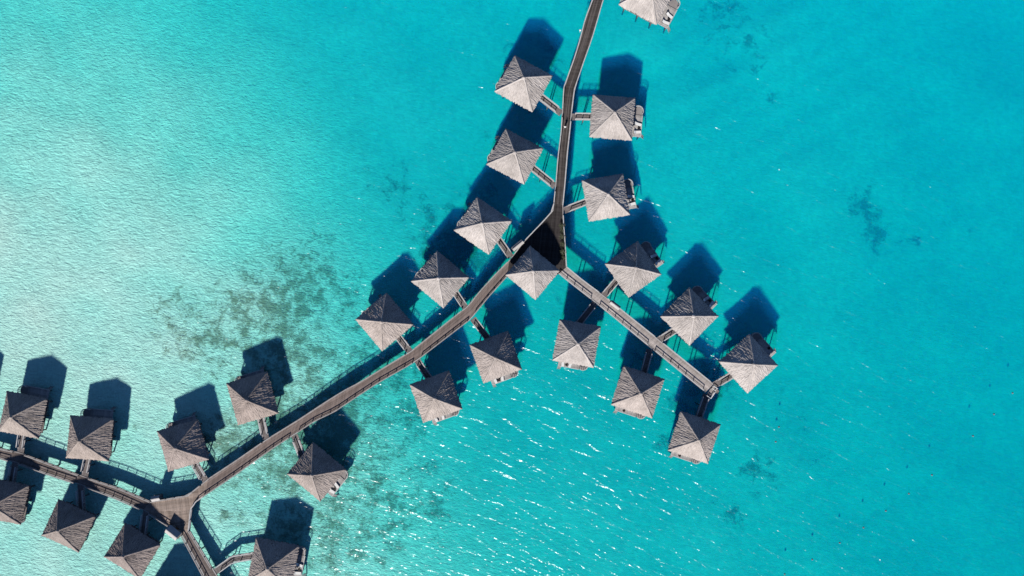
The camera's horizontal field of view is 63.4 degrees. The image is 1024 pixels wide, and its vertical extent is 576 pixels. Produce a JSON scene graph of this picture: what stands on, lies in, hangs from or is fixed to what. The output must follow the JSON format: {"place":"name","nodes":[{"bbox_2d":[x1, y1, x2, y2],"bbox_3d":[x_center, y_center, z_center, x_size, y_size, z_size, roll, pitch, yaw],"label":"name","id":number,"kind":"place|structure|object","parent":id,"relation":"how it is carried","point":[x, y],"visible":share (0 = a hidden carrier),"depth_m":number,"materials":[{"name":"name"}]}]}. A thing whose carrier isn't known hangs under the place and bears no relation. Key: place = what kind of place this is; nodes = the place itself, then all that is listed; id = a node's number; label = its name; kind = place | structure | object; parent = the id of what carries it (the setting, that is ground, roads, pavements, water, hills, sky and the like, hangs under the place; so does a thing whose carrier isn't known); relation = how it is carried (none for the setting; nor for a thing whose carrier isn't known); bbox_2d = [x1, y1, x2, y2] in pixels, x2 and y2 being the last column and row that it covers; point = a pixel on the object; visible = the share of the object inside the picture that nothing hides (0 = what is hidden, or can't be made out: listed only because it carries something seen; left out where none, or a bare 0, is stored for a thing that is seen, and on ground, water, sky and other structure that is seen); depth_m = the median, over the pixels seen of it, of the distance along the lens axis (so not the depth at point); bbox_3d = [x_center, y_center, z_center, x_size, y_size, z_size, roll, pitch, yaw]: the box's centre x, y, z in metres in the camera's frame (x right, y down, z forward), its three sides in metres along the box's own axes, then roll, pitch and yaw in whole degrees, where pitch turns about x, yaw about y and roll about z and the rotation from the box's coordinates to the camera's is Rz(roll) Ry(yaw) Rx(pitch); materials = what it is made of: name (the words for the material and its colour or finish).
{"place":"outdoors","nodes":[
{"label":"outdoors","id":0,"kind":"place"},
{"bbox_2d":[0,0,1023,575],"bbox_3d":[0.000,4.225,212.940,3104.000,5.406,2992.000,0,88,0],"label":"sea water","id":1,"kind":"structure","parent":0,"point":[202,202],"depth_m":213.10,"materials":[{"name":"teal liquid"}]},
{"bbox_2d":[7,462,22,481],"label":"gangway","id":2,"kind":"object","parent":1,"relation":"on","point":[13,471],"visible":0.69,"depth_m":206.30,"materials":[{"name":"wood"}]},
{"bbox_2d":[0,479,34,524],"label":"bungalow","id":3,"kind":"object","parent":1,"relation":"on","point":[14,498],"visible":0.98,"depth_m":202.21,"materials":[{"name":"grey wood"}]},
{"bbox_2d":[16,435,30,452],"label":"gangway","id":4,"kind":"object","parent":1,"relation":"on","point":[20,444],"visible":0.67,"depth_m":206.56,"materials":[{"name":"grey wood"}]},
{"bbox_2d":[0,385,53,438],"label":"bungalow","id":5,"kind":"object","parent":1,"relation":"on","point":[24,412],"visible":1,"depth_m":202.98,"materials":[{"name":"grey wood"}]},
{"bbox_2d":[41,499,98,552],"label":"bungalow","id":6,"kind":"object","parent":1,"relation":"on","point":[68,524],"visible":1,"depth_m":201.61,"materials":[{"name":"grey wood"}]},
{"bbox_2d":[0,447,150,509],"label":"boardwalk","id":7,"kind":"structure","parent":1,"relation":"on","point":[131,499],"depth_m":206.21,"materials":[{"name":"wood"}]},
{"bbox_2d":[75,484,88,510],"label":"gangway","id":8,"kind":"object","parent":1,"relation":"on","point":[80,500],"visible":0.77,"depth_m":206.06,"materials":[{"name":"wood"}]},
{"bbox_2d":[80,459,94,476],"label":"gangway","id":9,"kind":"object","parent":1,"relation":"on","point":[86,468],"visible":0.66,"depth_m":206.33,"materials":[{"name":"grey wood"}]},
{"bbox_2d":[66,406,116,461],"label":"bungalow","id":10,"kind":"object","parent":1,"relation":"on","point":[91,434],"visible":1,"depth_m":202.69,"materials":[{"name":"grey wood"}]},
{"bbox_2d":[104,523,161,575],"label":"bungalow","id":11,"kind":"object","parent":1,"relation":"on","point":[132,550],"visible":1,"depth_m":201.36,"materials":[{"name":"grey wood"}]},
{"bbox_2d":[139,510,152,534],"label":"gangway","id":12,"kind":"object","parent":1,"relation":"on","point":[144,520],"visible":0.69,"depth_m":205.81,"materials":[{"name":"wood"}]},
{"bbox_2d":[144,479,207,534],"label":"forked deck","id":13,"kind":"structure","parent":1,"relation":"on","point":[177,511],"depth_m":205.97,"materials":[{"name":"wood"}]},
{"bbox_2d":[150,493,162,501],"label":"service hut","id":14,"kind":"object","parent":13,"relation":"on","point":[157,497],"visible":1,"depth_m":204.53,"materials":[{"name":"white wood"}]},
{"bbox_2d":[165,524,181,540],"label":"service hut","id":15,"kind":"object","parent":13,"relation":"on","point":[173,531],"visible":1,"depth_m":203.98,"materials":[{"name":"white wood"}]},
{"bbox_2d":[157,411,209,471],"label":"bungalow","id":16,"kind":"object","parent":1,"relation":"on","point":[182,443],"visible":1,"depth_m":202.48,"materials":[{"name":"grey wood"}]},
{"bbox_2d":[180,531,217,575],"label":"boardwalk","id":17,"kind":"structure","parent":1,"relation":"on","point":[199,557],"depth_m":205.47,"materials":[{"name":"wood"}]},
{"bbox_2d":[191,463,207,481],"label":"gangway","id":18,"kind":"object","parent":1,"relation":"on","point":[199,470],"visible":0.69,"depth_m":206.29,"materials":[{"name":"wood"}]},
{"bbox_2d":[214,552,252,573],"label":"gangway","id":19,"kind":"object","parent":1,"relation":"on","point":[226,563],"visible":0.81,"depth_m":205.46,"materials":[{"name":"wood"}]},
{"bbox_2d":[226,365,278,424],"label":"bungalow","id":20,"kind":"object","parent":1,"relation":"on","point":[252,396],"visible":1,"depth_m":202.84,"materials":[{"name":"grey wood"}]},
{"bbox_2d":[257,418,269,439],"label":"gangway","id":21,"kind":"object","parent":1,"relation":"on","point":[263,426],"visible":0.69,"depth_m":206.70,"materials":[{"name":"grey wood"}]},
{"bbox_2d":[248,537,306,575],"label":"bungalow","id":22,"kind":"object","parent":1,"relation":"on","point":[269,557],"visible":0.98,"depth_m":201.36,"materials":[{"name":"grey wood"}]},
{"bbox_2d":[292,434,304,458],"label":"gangway","id":23,"kind":"object","parent":1,"relation":"on","point":[298,447],"visible":0.74,"depth_m":206.55,"materials":[{"name":"grey wood"}]},
{"bbox_2d":[287,442,348,501],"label":"bungalow","id":24,"kind":"object","parent":1,"relation":"on","point":[316,471],"visible":0.99,"depth_m":202.20,"materials":[{"name":"grey wood"}]},
{"bbox_2d":[203,260,509,496],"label":"boardwalk","id":25,"kind":"structure","parent":1,"relation":"on","point":[338,401],"depth_m":207.03,"materials":[{"name":"grey wood"}]},
{"bbox_2d":[355,293,412,350],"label":"bungalow","id":26,"kind":"object","parent":1,"relation":"on","point":[384,321],"visible":1,"depth_m":203.48,"materials":[{"name":"grey wood"}]},
{"bbox_2d":[396,335,412,352],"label":"gangway","id":27,"kind":"object","parent":1,"relation":"on","point":[403,343],"visible":0.78,"depth_m":207.54,"materials":[{"name":"grey wood"}]},
{"bbox_2d":[415,359,431,378],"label":"gangway","id":28,"kind":"object","parent":1,"relation":"on","point":[423,369],"visible":0.77,"depth_m":207.30,"materials":[{"name":"grey wood"}]},
{"bbox_2d":[410,370,461,424],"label":"bungalow","id":29,"kind":"object","parent":1,"relation":"on","point":[436,397],"visible":1,"depth_m":202.85,"materials":[{"name":"grey wood"}]},
{"bbox_2d":[411,251,468,307],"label":"bungalow","id":30,"kind":"object","parent":1,"relation":"on","point":[440,279],"visible":1,"depth_m":203.88,"materials":[{"name":"grey wood"}]},
{"bbox_2d":[454,291,467,308],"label":"gangway","id":31,"kind":"object","parent":1,"relation":"on","point":[460,300],"visible":0.75,"depth_m":207.97,"materials":[{"name":"grey wood"}]},
{"bbox_2d":[470,317,490,338],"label":"gangway","id":32,"kind":"object","parent":1,"relation":"on","point":[480,328],"visible":0.81,"depth_m":207.71,"materials":[{"name":"grey wood"}]},
{"bbox_2d":[454,197,511,253],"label":"bungalow","id":33,"kind":"object","parent":1,"relation":"on","point":[482,225],"visible":1,"depth_m":204.38,"materials":[{"name":"grey wood"}]},
{"bbox_2d":[469,331,521,386],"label":"bungalow","id":34,"kind":"object","parent":1,"relation":"on","point":[495,357],"visible":0.99,"depth_m":203.25,"materials":[{"name":"grey wood"}]},
{"bbox_2d":[497,238,512,258],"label":"gangway","id":35,"kind":"object","parent":1,"relation":"on","point":[505,249],"visible":0.79,"depth_m":208.47,"materials":[{"name":"grey wood"}]},
{"bbox_2d":[486,128,542,183],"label":"bungalow","id":36,"kind":"object","parent":1,"relation":"on","point":[511,155],"visible":1,"depth_m":205.09,"materials":[{"name":"grey wood"}]},
{"bbox_2d":[495,55,552,112],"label":"bungalow","id":37,"kind":"object","parent":1,"relation":"on","point":[522,82],"visible":1,"depth_m":205.79,"materials":[{"name":"grey wood"}]},
{"bbox_2d":[508,203,566,274],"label":"junction deck","id":38,"kind":"structure","parent":1,"relation":"on","point":[543,239],"depth_m":208.54,"materials":[{"name":"grey wood"}]},
{"bbox_2d":[511,240,523,251],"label":"service hut","id":39,"kind":"object","parent":38,"relation":"on","point":[515,247],"visible":1,"depth_m":206.83,"materials":[{"name":"white wood"}]},
{"bbox_2d":[505,246,559,299],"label":"pavilion","id":40,"kind":"structure","parent":38,"relation":"on","point":[532,272],"depth_m":203.10,"materials":[{"name":"grey wood"}]},
{"bbox_2d":[531,165,554,188],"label":"gangway","id":41,"kind":"object","parent":1,"relation":"on","point":[543,176],"visible":0.84,"depth_m":209.16,"materials":[{"name":"grey wood"}]},
{"bbox_2d":[539,93,561,115],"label":"gangway","id":42,"kind":"object","parent":1,"relation":"on","point":[550,104],"visible":0.83,"depth_m":209.87,"materials":[{"name":"grey wood"}]},
{"bbox_2d":[563,199,585,212],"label":"gangway","id":43,"kind":"object","parent":1,"relation":"on","point":[574,206],"visible":0.78,"depth_m":208.89,"materials":[{"name":"grey wood"}]},
{"bbox_2d":[552,319,600,370],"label":"bungalow","id":44,"kind":"object","parent":1,"relation":"on","point":[576,345],"visible":1,"depth_m":203.35,"materials":[{"name":"grey wood"}]},
{"bbox_2d":[553,0,603,204],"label":"boardwalk","id":45,"kind":"structure","parent":1,"relation":"on","point":[588,28],"depth_m":209.86,"materials":[{"name":"grey wood"}]},
{"bbox_2d":[571,113,590,124],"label":"gangway","id":46,"kind":"object","parent":1,"relation":"on","point":[581,116],"visible":0.81,"depth_m":209.79,"materials":[{"name":"grey wood"}]},
{"bbox_2d":[576,301,596,322],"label":"gangway","id":47,"kind":"object","parent":1,"relation":"on","point":[586,313],"visible":0.83,"depth_m":207.85,"materials":[{"name":"grey wood"}]},
{"bbox_2d":[601,279,618,296],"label":"gangway","id":48,"kind":"object","parent":1,"relation":"on","point":[610,288],"visible":0.81,"depth_m":208.08,"materials":[{"name":"grey wood"}]},
{"bbox_2d":[582,173,638,221],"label":"bungalow","id":49,"kind":"object","parent":1,"relation":"on","point":[605,197],"visible":1,"depth_m":204.84,"materials":[{"name":"grey wood"}]},
{"bbox_2d":[589,94,643,141],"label":"bungalow","id":50,"kind":"object","parent":1,"relation":"on","point":[613,117],"visible":1,"depth_m":205.64,"materials":[{"name":"grey wood"}]},
{"bbox_2d":[605,241,663,296],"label":"bungalow","id":51,"kind":"object","parent":1,"relation":"on","point":[632,268],"visible":1,"depth_m":204.15,"materials":[{"name":"grey wood"}]},
{"bbox_2d":[559,267,712,391],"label":"boardwalk","id":52,"kind":"structure","parent":1,"relation":"on","point":[665,352],"depth_m":207.59,"materials":[{"name":"grey wood"}]},
{"bbox_2d":[609,300,620,309],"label":"service hut","id":53,"kind":"object","parent":52,"relation":"on","point":[614,305],"visible":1,"depth_m":206.24,"materials":[{"name":"white wood"}]},
{"bbox_2d":[611,365,664,418],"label":"bungalow","id":54,"kind":"object","parent":1,"relation":"on","point":[636,393],"visible":1,"depth_m":202.92,"materials":[{"name":"grey wood"}]},
{"bbox_2d":[640,348,652,372],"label":"gangway","id":55,"kind":"object","parent":1,"relation":"on","point":[646,360],"visible":0.9,"depth_m":207.37,"materials":[{"name":"grey wood"}]},
{"bbox_2d":[619,0,679,33],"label":"bungalow","id":56,"kind":"object","parent":1,"relation":"on","point":[653,11],"visible":0.98,"depth_m":207.54,"materials":[{"name":"grey wood"}]},
{"bbox_2d":[657,328,675,341],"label":"gangway","id":57,"kind":"object","parent":1,"relation":"on","point":[667,334],"visible":0.84,"depth_m":207.64,"materials":[{"name":"grey wood"}]},
{"bbox_2d":[660,286,718,345],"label":"bungalow","id":58,"kind":"object","parent":1,"relation":"on","point":[689,316],"visible":1,"depth_m":203.69,"materials":[{"name":"grey wood"}]},
{"bbox_2d":[668,411,720,463],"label":"bungalow","id":59,"kind":"object","parent":1,"relation":"on","point":[693,439],"visible":1,"depth_m":202.50,"materials":[{"name":"grey wood"}]},
{"bbox_2d":[694,393,709,417],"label":"gangway","id":60,"kind":"object","parent":1,"relation":"on","point":[702,407],"visible":0.86,"depth_m":206.93,"materials":[{"name":"grey wood"}]},
{"bbox_2d":[706,386,718,398],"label":"landing stage","id":61,"kind":"object","parent":1,"relation":"on","point":[712,391],"visible":0.87,"depth_m":207.34,"materials":[{"name":"white paint"}]},
{"bbox_2d":[712,373,733,387],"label":"gangway","id":62,"kind":"object","parent":1,"relation":"on","point":[724,379],"visible":0.77,"depth_m":207.20,"materials":[{"name":"grey wood"}]},
{"bbox_2d":[718,332,777,392],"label":"bungalow","id":63,"kind":"object","parent":1,"relation":"on","point":[747,363],"visible":1,"depth_m":203.29,"materials":[{"name":"grey wood"}]}
]}

